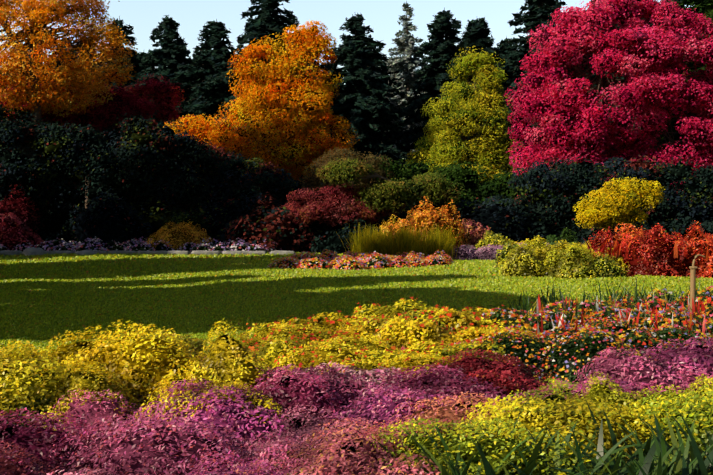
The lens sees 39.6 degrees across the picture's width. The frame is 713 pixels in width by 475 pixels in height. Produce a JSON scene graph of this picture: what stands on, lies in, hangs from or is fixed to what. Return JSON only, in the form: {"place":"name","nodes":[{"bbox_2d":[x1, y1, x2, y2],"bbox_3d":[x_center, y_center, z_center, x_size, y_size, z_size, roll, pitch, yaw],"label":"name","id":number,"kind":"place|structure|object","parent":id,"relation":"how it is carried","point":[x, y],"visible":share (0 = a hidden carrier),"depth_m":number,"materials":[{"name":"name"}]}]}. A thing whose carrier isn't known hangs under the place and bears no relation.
{"place":"outdoors","nodes":[
{"label":"outdoors","id":0,"kind":"place"},
{"bbox_2d":[0,0,689,77],"label":"sky","id":1,"kind":"structure","parent":0,"point":[382,16],"materials":[{"name":"blue"}]},
{"bbox_2d":[0,252,712,390],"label":"lawn","id":2,"kind":"structure","parent":0,"point":[74,310],"depth_m":32.50,"materials":[{"name":"green plant"}]},
{"bbox_2d":[0,371,70,432],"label":"flower bed","id":3,"kind":"object","parent":2,"relation":"on","point":[21,407],"visible":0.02,"depth_m":11.64,"materials":[{"name":"green plant"}]},
{"bbox_2d":[52,353,511,459],"bbox_3d":[-1.018,2.230,13.058,6.457,1.276,5.263,1,2,20],"label":"flower bed","id":4,"kind":"object","parent":2,"relation":"on","point":[311,399],"visible":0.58,"depth_m":11.89,"materials":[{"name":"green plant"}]},
{"bbox_2d":[240,297,555,379],"bbox_3d":[1.244,2.027,19.823,6.372,1.196,9.464,1,2,29],"label":"flower bed","id":5,"kind":"object","parent":2,"relation":"on","point":[402,336],"visible":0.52,"depth_m":18.57,"materials":[{"name":"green plant"}]},
{"bbox_2d":[427,348,552,401],"bbox_3d":[1.701,2.273,14.255,2.614,1.018,4.144,1,2,25],"label":"flower bed","id":6,"kind":"object","parent":2,"relation":"on","point":[508,377],"visible":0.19,"depth_m":14.71,"materials":[{"name":"red plant"}]},
{"bbox_2d":[573,241,590,249],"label":"yellow shrub","id":7,"kind":"object","parent":2,"relation":"on","point":[585,245],"visible":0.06,"depth_m":46.78,"materials":[{"name":"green plant"}]},
{"bbox_2d":[501,334,712,406],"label":"flower bed","id":8,"kind":"object","parent":2,"relation":"on","point":[683,367],"visible":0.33,"depth_m":14.81,"materials":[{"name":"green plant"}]},
{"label":"bed soil","id":9,"kind":"structure","parent":2,"relation":"on","visible":0},
{"bbox_2d":[267,249,452,270],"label":"bed flowers","id":10,"kind":"object","parent":9,"relation":"on","point":[350,260],"visible":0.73,"depth_m":44.24,"materials":[{"name":"orange plant"}]},
{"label":"bed soil","id":11,"kind":"structure","parent":2,"relation":"on","visible":0},
{"bbox_2d":[472,230,511,249],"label":"shrub","id":12,"kind":"object","parent":11,"relation":"on","point":[493,238],"visible":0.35,"depth_m":53.28,"materials":[{"name":"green plant"}]},
{"bbox_2d":[451,243,550,260],"bbox_3d":[7.336,0.849,51.639,7.695,1.397,5.286,0,2,-1],"label":"flower bed","id":13,"kind":"object","parent":11,"relation":"on","point":[474,253],"visible":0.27,"depth_m":50.78,"materials":[{"name":"purple plant"}]},
{"bbox_2d":[512,238,533,246],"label":"yellow shrub","id":14,"kind":"object","parent":11,"relation":"on","point":[523,242],"visible":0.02,"depth_m":52.01,"materials":[{"name":"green plant"}]},
{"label":"bed soil","id":15,"kind":"structure","parent":2,"relation":"on","visible":0},
{"bbox_2d":[587,220,712,277],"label":"red shrubs","id":16,"kind":"object","parent":15,"relation":"on","point":[654,254],"visible":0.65,"depth_m":38.94,"materials":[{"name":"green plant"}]},
{"bbox_2d":[583,233,712,260],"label":"red flower spikes","id":17,"kind":"object","parent":16,"relation":"attached to","point":[615,250],"visible":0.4,"depth_m":38.91,"materials":[{"name":"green plant"}]},
{"label":"ground","id":18,"kind":"structure","parent":0,"visible":0},
{"bbox_2d":[0,185,46,249],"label":"maroon shrub","id":19,"kind":"object","parent":18,"relation":"on","point":[16,225],"visible":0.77,"depth_m":57.05,"materials":[{"name":"red plant"}]},
{"bbox_2d":[0,57,80,214],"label":"conifer","id":20,"kind":"object","parent":18,"relation":"on","point":[5,118],"visible":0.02,"depth_m":101.71,"materials":[{"name":"green plant"}]},
{"bbox_2d":[0,101,96,215],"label":"shrub","id":21,"kind":"object","parent":18,"relation":"on","point":[23,130],"visible":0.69,"depth_m":58.95,"materials":[{"name":"green plant"}]},
{"bbox_2d":[48,42,75,67],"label":"conifer","id":22,"kind":"object","parent":18,"relation":"on","point":[61,51],"depth_m":134.96,"materials":[{"name":"green plant"}]},
{"bbox_2d":[46,61,84,214],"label":"conifer","id":23,"kind":"object","parent":18,"relation":"on","point":[59,63],"visible":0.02,"depth_m":106.17,"materials":[{"name":"green plant"}]},
{"bbox_2d":[0,0,137,219],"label":"orange tree","id":24,"kind":"object","parent":18,"relation":"on","point":[38,34],"visible":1,"depth_m":60.05,"materials":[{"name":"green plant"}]},
{"bbox_2d":[72,39,103,207],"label":"conifer","id":25,"kind":"object","parent":18,"relation":"on","point":[89,72],"depth_m":107.62,"materials":[{"name":"green plant"}]},
{"bbox_2d":[0,74,184,207],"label":"maroon tree","id":26,"kind":"object","parent":18,"relation":"on","point":[135,99],"visible":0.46,"depth_m":64.16,"materials":[{"name":"red plant"}]},
{"bbox_2d":[48,16,146,211],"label":"conifer","id":27,"kind":"object","parent":18,"relation":"on","point":[135,61],"visible":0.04,"depth_m":98.59,"materials":[{"name":"green plant"}]},
{"bbox_2d":[33,111,190,213],"bbox_3d":[-15.173,-3.364,60.934,10.625,8.725,5.678,0,2,-1],"label":"shrub","id":28,"kind":"object","parent":18,"relation":"on","point":[124,151],"visible":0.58,"depth_m":59.52,"materials":[{"name":"green plant"}]},
{"bbox_2d":[130,52,150,80],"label":"conifer","id":29,"kind":"object","parent":18,"relation":"on","point":[141,55],"depth_m":108.03,"materials":[{"name":"green plant"}]},
{"bbox_2d":[0,236,281,253],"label":"bed flowers","id":30,"kind":"object","parent":18,"relation":"on","point":[93,244],"visible":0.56,"depth_m":55.83,"materials":[{"name":"purple plant"}]},
{"bbox_2d":[0,319,292,428],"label":"flower bed","id":31,"kind":"object","parent":18,"relation":"on","point":[128,364],"visible":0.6,"depth_m":13.02,"materials":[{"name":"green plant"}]},
{"bbox_2d":[0,247,294,255],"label":"stone edging","id":32,"kind":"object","parent":18,"relation":"on","point":[32,251],"depth_m":54.29,"materials":[{"name":"grey stone"}]},
{"bbox_2d":[0,407,322,474],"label":"flower bed","id":33,"kind":"object","parent":18,"relation":"on","point":[131,448],"visible":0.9,"depth_m":9.49,"materials":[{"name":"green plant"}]},
{"bbox_2d":[123,15,211,190],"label":"conifer","id":34,"kind":"object","parent":18,"relation":"on","point":[167,58],"visible":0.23,"depth_m":94.05,"materials":[{"name":"green plant"}]},
{"bbox_2d":[144,220,211,249],"bbox_3d":[-10.415,0.254,58.104,4.267,2.629,3.570,0,2,-1],"label":"yellow shrub","id":35,"kind":"object","parent":18,"relation":"on","point":[176,237],"visible":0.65,"depth_m":57.16,"materials":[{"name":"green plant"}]},
{"bbox_2d":[169,19,243,186],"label":"conifer","id":36,"kind":"object","parent":18,"relation":"on","point":[208,58],"visible":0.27,"depth_m":91.78,"materials":[{"name":"green plant"}]},
{"bbox_2d":[104,130,312,217],"bbox_3d":[-9.403,-2.915,61.946,13.356,7.713,5.494,0,2,-1],"label":"shrub","id":37,"kind":"object","parent":18,"relation":"on","point":[215,170],"visible":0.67,"depth_m":60.98,"materials":[{"name":"green plant"}]},
{"bbox_2d":[180,0,341,199],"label":"conifer","id":38,"kind":"object","parent":18,"relation":"on","point":[268,21],"visible":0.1,"depth_m":89.69,"materials":[{"name":"green plant"}]},
{"bbox_2d":[163,20,359,194],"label":"orange tree","id":39,"kind":"object","parent":18,"relation":"on","point":[272,109],"visible":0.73,"depth_m":70.00,"materials":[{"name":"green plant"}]},
{"bbox_2d":[287,30,343,199],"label":"conifer","id":40,"kind":"object","parent":18,"relation":"on","point":[321,67],"depth_m":98.75,"materials":[{"name":"green plant"}]},
{"bbox_2d":[320,60,362,142],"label":"conifer","id":41,"kind":"object","parent":18,"relation":"on","point":[336,67],"depth_m":108.32,"materials":[{"name":"green plant"}]},
{"bbox_2d":[281,183,404,227],"bbox_3d":[-0.715,-1.096,58.265,7.710,4.369,2.992,0,2,-1],"label":"shrub","id":42,"kind":"object","parent":18,"relation":"on","point":[325,202],"visible":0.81,"depth_m":57.89,"materials":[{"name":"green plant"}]},
{"bbox_2d":[297,147,394,193],"bbox_3d":[-0.742,-2.412,62.255,6.378,6.677,3.063,0,2,-1],"label":"tan shrub","id":43,"kind":"object","parent":18,"relation":"on","point":[338,153],"visible":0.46,"depth_m":62.02,"materials":[{"name":"green plant"}]},
{"bbox_2d":[298,14,409,202],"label":"conifer","id":44,"kind":"object","parent":18,"relation":"on","point":[358,59],"visible":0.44,"depth_m":92.49,"materials":[{"name":"green plant"}]},
{"bbox_2d":[26,188,712,253],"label":"dark shrubs","id":45,"kind":"object","parent":18,"relation":"on","point":[251,221],"visible":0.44,"depth_m":58.51,"materials":[{"name":"green plant"}]},
{"bbox_2d":[362,66,381,148],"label":"conifer","id":46,"kind":"object","parent":18,"relation":"on","point":[376,74],"depth_m":126.41,"materials":[{"name":"green plant"}]},
{"bbox_2d":[231,391,513,474],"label":"flower bed","id":47,"kind":"object","parent":18,"relation":"on","point":[337,455],"visible":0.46,"depth_m":8.91,"materials":[{"name":"pink plant"}]},
{"bbox_2d":[362,57,410,159],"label":"conifer","id":48,"kind":"object","parent":18,"relation":"on","point":[382,76],"visible":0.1,"depth_m":110.45,"materials":[{"name":"green plant"}]},
{"bbox_2d":[377,214,403,238],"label":"orange shrub","id":49,"kind":"object","parent":18,"relation":"on","point":[390,223],"depth_m":55.96,"materials":[{"name":"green plant"}]},
{"bbox_2d":[344,222,461,259],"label":"tall grass","id":50,"kind":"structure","parent":18,"relation":"on","point":[402,242],"depth_m":49.45,"materials":[{"name":"green plant"}]},
{"bbox_2d":[379,1,427,164],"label":"conifer","id":51,"kind":"object","parent":18,"relation":"on","point":[405,43],"visible":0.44,"depth_m":104.92,"materials":[{"name":"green plant"}]},
{"bbox_2d":[383,7,464,163],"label":"conifer","id":52,"kind":"object","parent":18,"relation":"on","point":[442,50],"visible":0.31,"depth_m":98.09,"materials":[{"name":"green plant"}]},
{"bbox_2d":[394,196,467,247],"bbox_3d":[4.040,-0.090,53.747,4.254,4.317,4.147,0,2,-1],"label":"shrub","id":53,"kind":"object","parent":18,"relation":"on","point":[427,217],"visible":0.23,"depth_m":53.09,"materials":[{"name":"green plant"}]},
{"bbox_2d":[402,17,513,170],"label":"conifer","id":54,"kind":"object","parent":18,"relation":"on","point":[477,33],"visible":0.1,"depth_m":94.94,"materials":[{"name":"green plant"}]},
{"bbox_2d":[353,156,564,213],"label":"shrubs","id":55,"kind":"object","parent":18,"relation":"on","point":[467,178],"visible":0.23,"depth_m":64.27,"materials":[{"name":"green plant"}]},
{"bbox_2d":[404,46,527,194],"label":"tree","id":56,"kind":"object","parent":18,"relation":"on","point":[445,146],"visible":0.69,"depth_m":74.25,"materials":[{"name":"green plant"}]},
{"bbox_2d":[458,219,490,247],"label":"shrub","id":57,"kind":"object","parent":18,"relation":"on","point":[475,235],"visible":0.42,"depth_m":54.34,"materials":[{"name":"red plant"}]},
{"bbox_2d":[495,37,525,109],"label":"conifer","id":58,"kind":"object","parent":18,"relation":"on","point":[502,51],"depth_m":102.88,"materials":[{"name":"green plant"}]},
{"bbox_2d":[355,371,712,474],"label":"flower bed","id":59,"kind":"object","parent":18,"relation":"on","point":[557,412],"visible":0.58,"depth_m":9.81,"materials":[{"name":"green plant"}]},
{"bbox_2d":[366,400,712,474],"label":"strap-leaved plants","id":60,"kind":"object","parent":18,"relation":"on","point":[657,450],"visible":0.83,"depth_m":8.72,"materials":[{"name":"green plant"}]},
{"bbox_2d":[473,0,606,198],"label":"conifer","id":61,"kind":"object","parent":18,"relation":"on","point":[539,12],"visible":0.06,"depth_m":89.05,"materials":[{"name":"green plant"}]},
{"bbox_2d":[546,227,577,246],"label":"shrub","id":62,"kind":"object","parent":18,"relation":"on","point":[568,237],"visible":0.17,"depth_m":50.02,"materials":[{"name":"green plant"}]},
{"bbox_2d":[439,286,712,383],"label":"flower bed","id":63,"kind":"object","parent":18,"relation":"on","point":[567,356],"visible":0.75,"depth_m":19.08,"materials":[{"name":"multicoloured plant"}]},
{"bbox_2d":[535,294,712,335],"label":"flower spikes","id":64,"kind":"object","parent":63,"relation":"on","point":[561,320],"visible":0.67,"depth_m":21.38,"materials":[{"name":"red plant"}]},
{"bbox_2d":[483,278,712,323],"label":"strap plants","id":65,"kind":"object","parent":18,"relation":"on","point":[552,297],"visible":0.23,"depth_m":25.39,"materials":[{"name":"green plant"}]},
{"bbox_2d":[558,0,637,197],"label":"conifer tree","id":66,"kind":"object","parent":18,"relation":"on","point":[589,56],"visible":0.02,"depth_m":89.75,"materials":[{"name":"green plant"}]},
{"bbox_2d":[504,0,712,225],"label":"tree","id":67,"kind":"object","parent":18,"relation":"on","point":[652,70],"depth_m":63.47,"materials":[{"name":"red plant"}]},
{"bbox_2d":[573,177,664,236],"bbox_3d":[13.713,-0.939,51.721,4.736,4.505,2.429,0,2,11],"label":"yellow bush","id":68,"kind":"object","parent":18,"relation":"on","point":[619,204],"visible":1,"depth_m":51.45,"materials":[{"name":"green plant"}]},
{"bbox_2d":[625,0,657,137],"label":"tree","id":69,"kind":"object","parent":18,"relation":"on","point":[634,8],"depth_m":94.50,"materials":[{"name":"green plant"}]},
{"bbox_2d":[640,0,688,209],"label":"tree","id":70,"kind":"object","parent":18,"relation":"on","point":[653,25],"depth_m":89.08,"materials":[{"name":"green plant"}]},
{"bbox_2d":[650,0,712,216],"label":"conifer","id":71,"kind":"object","parent":18,"relation":"on","point":[704,7],"visible":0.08,"depth_m":71.20,"materials":[{"name":"green plant"}]},
{"bbox_2d":[689,254,704,311],"bbox_3d":[8.269,1.334,24.086,0.396,1.857,0.228,0,2,-1],"label":"tap","id":72,"kind":"object","parent":18,"relation":"on","point":[693,267],"visible":0.6,"depth_m":24.03,"materials":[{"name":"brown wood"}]},
{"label":"bed soil","id":73,"kind":"structure","parent":0,"visible":0},
{"bbox_2d":[492,235,629,278],"bbox_3d":[8.669,1.002,40.361,6.356,2.066,7.012,0,2,-1],"label":"shrub","id":74,"kind":"object","parent":73,"relation":"on","point":[538,257],"visible":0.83,"depth_m":38.11,"materials":[{"name":"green plant"}]}
]}

